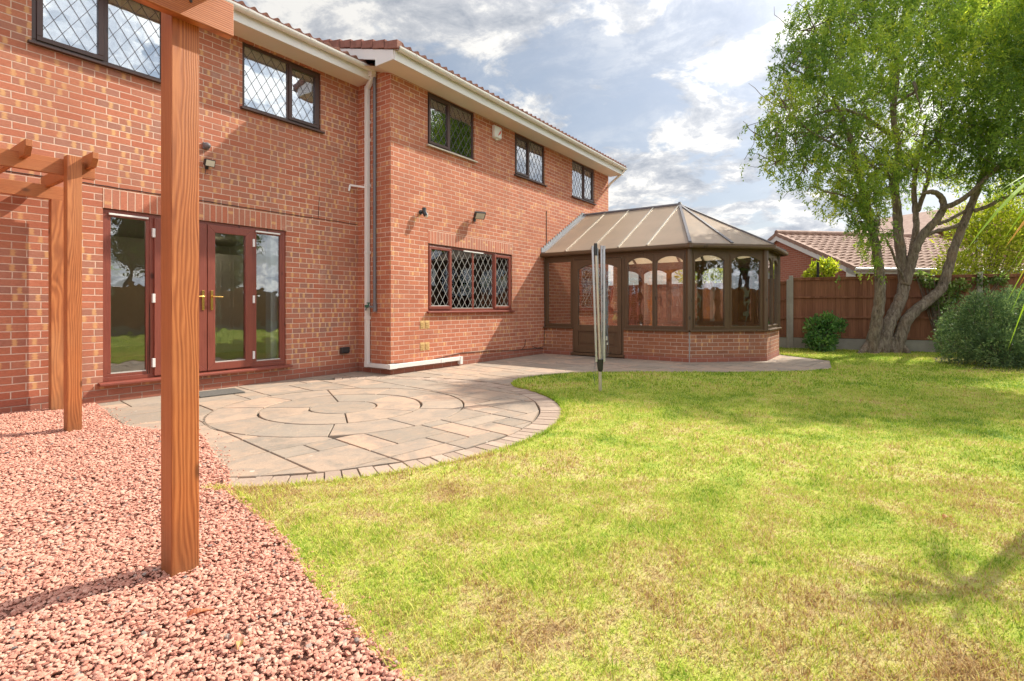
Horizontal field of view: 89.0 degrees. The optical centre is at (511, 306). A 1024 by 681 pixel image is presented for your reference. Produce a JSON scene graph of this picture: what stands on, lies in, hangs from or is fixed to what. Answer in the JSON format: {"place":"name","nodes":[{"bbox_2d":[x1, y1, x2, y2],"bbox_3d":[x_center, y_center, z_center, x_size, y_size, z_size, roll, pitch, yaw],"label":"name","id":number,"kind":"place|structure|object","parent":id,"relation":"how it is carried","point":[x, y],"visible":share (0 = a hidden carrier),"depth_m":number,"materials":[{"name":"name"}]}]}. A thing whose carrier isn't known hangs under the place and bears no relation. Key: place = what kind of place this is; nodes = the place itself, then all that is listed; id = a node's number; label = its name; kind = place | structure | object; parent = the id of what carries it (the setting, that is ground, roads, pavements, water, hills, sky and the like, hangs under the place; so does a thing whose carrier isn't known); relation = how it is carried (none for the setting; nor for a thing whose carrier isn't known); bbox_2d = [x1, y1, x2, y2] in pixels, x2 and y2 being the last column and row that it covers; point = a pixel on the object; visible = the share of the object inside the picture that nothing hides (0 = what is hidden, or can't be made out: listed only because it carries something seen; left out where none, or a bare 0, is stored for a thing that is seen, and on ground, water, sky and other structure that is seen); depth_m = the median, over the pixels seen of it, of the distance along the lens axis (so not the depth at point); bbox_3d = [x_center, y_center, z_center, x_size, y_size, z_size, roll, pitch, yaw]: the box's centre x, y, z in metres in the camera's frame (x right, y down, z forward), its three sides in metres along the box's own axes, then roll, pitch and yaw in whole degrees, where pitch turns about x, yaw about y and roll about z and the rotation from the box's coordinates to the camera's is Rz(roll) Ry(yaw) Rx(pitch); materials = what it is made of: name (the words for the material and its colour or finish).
{"place":"outdoors","nodes":[
{"label":"outdoors","id":0,"kind":"place"},
{"bbox_2d":[0,403,422,680],"bbox_3d":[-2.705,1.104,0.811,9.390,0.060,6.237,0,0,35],"label":"gravel","id":1,"kind":"structure","parent":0,"point":[14,448],"depth_m":2.10,"materials":[{"name":"pink gravel"}]},
{"bbox_2d":[0,139,98,431],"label":"pergola","id":2,"kind":"object","parent":1,"relation":"on","point":[71,172],"visible":0.84,"depth_m":4.65,"materials":[{"name":"brown wood"}]},
{"bbox_2d":[133,0,233,576],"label":"pergola","id":3,"kind":"object","parent":1,"relation":"on","point":[183,22],"visible":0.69,"depth_m":2.15,"materials":[{"name":"brown wood"}]},
{"bbox_2d":[187,608,214,616],"bbox_3d":[-1.113,1.093,1.864,0.085,0.026,0.027,0,0,-30],"label":"dry leaf","id":4,"kind":"object","parent":1,"relation":"on","point":[195,610],"visible":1,"depth_m":1.86,"materials":[{"name":"orange plant"}]},
{"bbox_2d":[236,638,243,648],"bbox_3d":[-0.883,1.093,1.691,0.022,0.026,0.070,0,0,-21],"label":"dry leaf","id":5,"kind":"object","parent":1,"relation":"on","point":[239,643],"visible":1,"depth_m":1.69,"materials":[{"name":"beige plant"}]},
{"bbox_2d":[0,0,626,413],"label":"house","id":6,"kind":"structure","parent":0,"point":[340,164],"depth_m":8.24,"materials":[{"name":"brick"}]},
{"bbox_2d":[27,0,160,83],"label":"window","id":7,"kind":"structure","parent":6,"relation":"in","point":[118,35],"depth_m":6.11,"materials":[{"name":"clear glass"}]},
{"bbox_2d":[98,208,292,386],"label":"french doors","id":8,"kind":"structure","parent":6,"relation":"in","point":[208,366],"depth_m":6.93,"materials":[{"name":"brown wood"}]},
{"bbox_2d":[203,142,210,149],"bbox_3d":[-4.049,-2.135,6.919,0.096,0.090,0.088,0,0,35],"label":"security sensor","id":9,"kind":"object","parent":6,"relation":"attached to","point":[206,145],"visible":1,"depth_m":6.90,"materials":[{"name":"grey plastic"}]},
{"bbox_2d":[203,158,215,173],"bbox_3d":[-4.032,-1.851,6.921,0.123,0.191,0.136,0,0,35],"label":"floodlight","id":10,"kind":"object","parent":6,"relation":"attached to","point":[207,163],"visible":1,"depth_m":6.89,"materials":[{"name":"black plastic"}]},
{"bbox_2d":[215,253,242,352],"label":"glass pane","id":11,"kind":"structure","parent":6,"relation":"in","point":[228,268],"depth_m":10.63,"materials":[{"name":"clear glass"}]},
{"bbox_2d":[240,42,324,133],"bbox_3d":[-3.517,-3.265,7.921,0.302,0.970,1.335,0,0,35],"label":"window","id":12,"kind":"structure","parent":6,"relation":"in","point":[289,93],"depth_m":7.95,"materials":[{"name":"clear glass"}]},
{"bbox_2d":[340,347,349,353],"bbox_3d":[-2.795,0.734,8.697,0.084,0.110,0.156,0,0,35],"label":"socket box","id":13,"kind":"object","parent":6,"relation":"attached to","point":[344,350],"visible":1,"depth_m":8.66,"materials":[{"name":"black plastic"}]},
{"bbox_2d":[365,302,376,311],"bbox_3d":[-2.355,0.013,8.670,0.205,0.155,0.084,0,0,3],"label":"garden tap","id":14,"kind":"object","parent":6,"relation":"attached to","point":[374,306],"visible":1,"depth_m":8.65,"materials":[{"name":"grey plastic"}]},
{"bbox_2d":[419,207,427,217],"bbox_3d":[-1.518,-1.615,9.008,0.156,0.175,0.101,0,0,35],"label":"wall lamp","id":15,"kind":"object","parent":6,"relation":"attached to","point":[423,211],"visible":1,"depth_m":8.97,"materials":[{"name":"black plastic"}]},
{"bbox_2d":[426,92,477,162],"bbox_3d":[-1.129,-3.316,9.730,0.150,0.983,1.370,0,0,35],"label":"window","id":16,"kind":"structure","parent":6,"relation":"in","point":[450,126],"depth_m":9.67,"materials":[{"name":"clear glass"}]},
{"bbox_2d":[427,244,514,312],"bbox_3d":[-0.755,-0.497,10.256,0.150,1.233,2.640,0,0,35],"label":"window","id":17,"kind":"structure","parent":6,"relation":"in","point":[460,280],"depth_m":10.14,"materials":[{"name":"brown wood"}]},
{"bbox_2d":[473,211,485,223],"bbox_3d":[-0.643,-1.730,10.181,0.218,0.239,0.216,0,0,-26],"label":"floodlight","id":18,"kind":"object","parent":6,"relation":"attached to","point":[479,215],"visible":1,"depth_m":10.12,"materials":[{"name":"black plastic"}]},
{"bbox_2d":[492,125,501,140],"bbox_3d":[-0.308,-3.577,10.773,0.086,0.295,0.240,0,0,35],"label":"alarm box","id":19,"kind":"object","parent":6,"relation":"attached to","point":[496,133],"visible":1,"depth_m":10.72,"materials":[{"name":"white plastic"}]},
{"bbox_2d":[514,133,547,186],"bbox_3d":[0.408,-3.329,11.895,0.150,0.958,1.320,0,0,35],"label":"window","id":20,"kind":"structure","parent":6,"relation":"in","point":[529,155],"depth_m":11.90,"materials":[{"name":"clear glass"}]},
{"bbox_2d":[571,160,596,204],"bbox_3d":[1.914,-3.314,14.015,0.150,0.988,1.360,0,0,35],"label":"window","id":21,"kind":"structure","parent":6,"relation":"in","point":[582,176],"depth_m":14.01,"materials":[{"name":"clear glass"}]},
{"bbox_2d":[98,352,831,479],"bbox_3d":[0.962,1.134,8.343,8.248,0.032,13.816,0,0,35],"label":"patio","id":22,"kind":"structure","parent":0,"point":[286,433],"depth_m":5.49,"materials":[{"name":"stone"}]},
{"bbox_2d":[199,388,244,397],"bbox_3d":[-3.784,1.110,6.710,0.446,0.012,0.552,0,0,42],"label":"doormat","id":23,"kind":"object","parent":22,"relation":"on","point":[218,392],"visible":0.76,"depth_m":6.67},
{"bbox_2d":[225,377,560,486],"bbox_3d":[-0.938,1.134,5.900,2.932,0.032,5.136,0,0,-9],"label":"patio edging","id":24,"kind":"object","parent":22,"relation":"on","point":[549,409],"visible":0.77,"depth_m":4.16,"materials":[{"name":"beige stone"}]},
{"bbox_2d":[540,202,788,361],"bbox_3d":[3.872,-0.661,12.598,4.794,3.681,4.365,0,0,35],"label":"conservatory","id":25,"kind":"object","parent":22,"relation":"on","point":[668,239],"visible":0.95,"depth_m":11.27,"materials":[{"name":"brick"}]},
{"bbox_2d":[543,255,572,328],"bbox_3d":[1.085,-0.339,12.152,0.765,1.702,0.150,0,0,35],"label":"window frame","id":26,"kind":"structure","parent":25,"relation":"in","point":[557,259],"depth_m":12.18,"materials":[{"name":"brown wood"}]},
{"bbox_2d":[574,258,621,353],"bbox_3d":[1.891,-0.007,11.547,1.145,2.085,0.114,0,0,35],"label":"door","id":27,"kind":"structure","parent":25,"relation":"in","point":[584,340],"depth_m":11.61,"materials":[{"name":"brown wood"}]},
{"bbox_2d":[623,248,688,331],"bbox_3d":[2.979,-0.339,10.808,1.390,1.702,0.150,0,0,35],"label":"window frame","id":28,"kind":"structure","parent":25,"relation":"in","point":[654,256],"depth_m":10.82,"materials":[{"name":"brown wood"}]},
{"bbox_2d":[613,261,732,325],"bbox_3d":[4.449,-0.339,14.612,3.403,1.702,0.150,0,0,35],"label":"window frame","id":29,"kind":"structure","parent":25,"relation":"in","point":[700,267],"depth_m":14.59,"materials":[{"name":"brown wood"}]},
{"bbox_2d":[689,248,767,331],"bbox_3d":[4.375,-0.339,10.550,1.708,1.702,0.150,0,0,-10],"label":"window frame","id":30,"kind":"structure","parent":25,"relation":"in","point":[727,255],"depth_m":10.55,"materials":[{"name":"brown wood"}]},
{"bbox_2d":[733,258,758,325],"bbox_3d":[5.971,-0.339,12.797,0.150,1.702,1.710,0,0,-10],"label":"window pane","id":31,"kind":"structure","parent":25,"relation":"in","point":[745,271],"depth_m":13.11,"materials":[{"name":"glass"}]},
{"bbox_2d":[768,250,781,330],"bbox_3d":[5.660,-0.339,11.327,0.150,1.702,1.575,0,0,35],"label":"window frame","id":32,"kind":"structure","parent":25,"relation":"in","point":[772,257],"depth_m":11.36,"materials":[{"name":"brown wood"}]},
{"bbox_2d":[608,279,788,347],"bbox_3d":[4.923,0.255,15.441,5.950,1.930,0.100,0,0,35],"label":"fence","id":33,"kind":"object","parent":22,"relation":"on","point":[712,301],"visible":0.3,"depth_m":15.38,"materials":[{"name":"wood"}]},
{"bbox_2d":[201,347,1023,680],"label":"lawn","id":34,"kind":"structure","parent":0,"point":[637,634],"depth_m":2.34,"materials":[{"name":"green plant"}]},
{"bbox_2d":[591,243,608,391],"bbox_3d":[1.149,0.175,6.793,0.231,1.990,0.113,0,0,7],"label":"rotary dryer","id":35,"kind":"object","parent":34,"relation":"on","point":[602,341],"visible":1,"depth_m":6.76,"materials":[{"name":"metal"}]},
{"bbox_2d":[801,310,847,351],"bbox_3d":[7.709,0.626,12.837,0.979,1.107,1.032,0,0,35],"label":"shrub","id":36,"kind":"object","parent":34,"relation":"on","point":[822,339],"visible":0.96,"depth_m":12.74,"materials":[{"name":"green plant"}]},
{"bbox_2d":[737,0,1023,353],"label":"willow tree","id":37,"kind":"object","parent":34,"relation":"on","point":[991,35],"visible":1,"depth_m":11.69,"materials":[{"name":"green plant"}]},
{"bbox_2d":[789,272,1023,351],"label":"fence","id":38,"kind":"object","parent":34,"relation":"on","point":[851,300],"visible":0.42,"depth_m":13.15,"materials":[{"name":"wood"}]},
{"bbox_2d":[912,269,1009,352],"bbox_3d":[10.538,0.138,12.268,1.826,2.080,0.640,0,0,16],"label":"climbing plant","id":39,"kind":"object","parent":38,"relation":"attached to","point":[996,280],"visible":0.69,"depth_m":12.31,"materials":[{"name":"green plant"}]},
{"bbox_2d":[936,356,1023,372],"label":"planting bed","id":40,"kind":"object","parent":34,"relation":"on","point":[978,367],"visible":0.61,"depth_m":9.38,"materials":[{"name":"soil"}]},
{"bbox_2d":[928,282,1023,368],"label":"evergreen bush","id":41,"kind":"object","parent":40,"relation":"on","point":[995,319],"visible":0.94,"depth_m":9.69,"materials":[{"name":"green plant"}]},
{"bbox_2d":[965,175,1023,345],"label":"cabbage palm","id":42,"kind":"object","parent":34,"relation":"on","point":[1013,194],"visible":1,"depth_m":2.99,"materials":[{"name":"green plant"}]},
{"bbox_2d":[235,0,1023,285],"label":"sky","id":43,"kind":"structure","parent":0,"point":[662,89],"materials":[{"name":"blue"}]},
{"bbox_2d":[817,262,818,276],"bbox_3d":[9.105,-0.048,15.500,0.065,2.536,0.065,0,0,13],"label":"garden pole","id":44,"kind":"object","parent":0,"point":[817,269],"visible":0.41,"depth_m":15.47,"materials":[{"name":"metal"}]},
{"bbox_2d":[767,230,1023,280],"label":"neighbour garage","id":45,"kind":"structure","parent":0,"point":[803,248],"depth_m":18.72,"materials":[{"name":"brown tile"}]},
{"label":"ground","id":46,"kind":"structure","parent":0,"visible":0},
{"bbox_2d":[674,268,722,283],"bbox_3d":[6.850,-0.495,17.806,2.766,3.343,2.026,0,0,-32],"label":"garden bush","id":47,"kind":"object","parent":46,"relation":"on","point":[719,271],"visible":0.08,"depth_m":17.58,"materials":[{"name":"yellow plant"}]},
{"bbox_2d":[801,256,841,277],"bbox_3d":[9.383,-0.193,15.809,1.074,2.730,0.923,0,0,35],"label":"yellow bush","id":48,"kind":"object","parent":46,"relation":"on","point":[830,270],"visible":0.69,"depth_m":15.66,"materials":[{"name":"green plant"}]},
{"bbox_2d":[853,203,1023,260],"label":"neighbour house","id":49,"kind":"structure","parent":46,"relation":"on","point":[925,218],"depth_m":31.27,"materials":[{"name":"red tile"}]},
{"bbox_2d":[929,175,1023,274],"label":"tall shrub","id":50,"kind":"object","parent":46,"relation":"on","point":[1000,247],"visible":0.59,"depth_m":14.80,"materials":[{"name":"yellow plant"}]}
]}

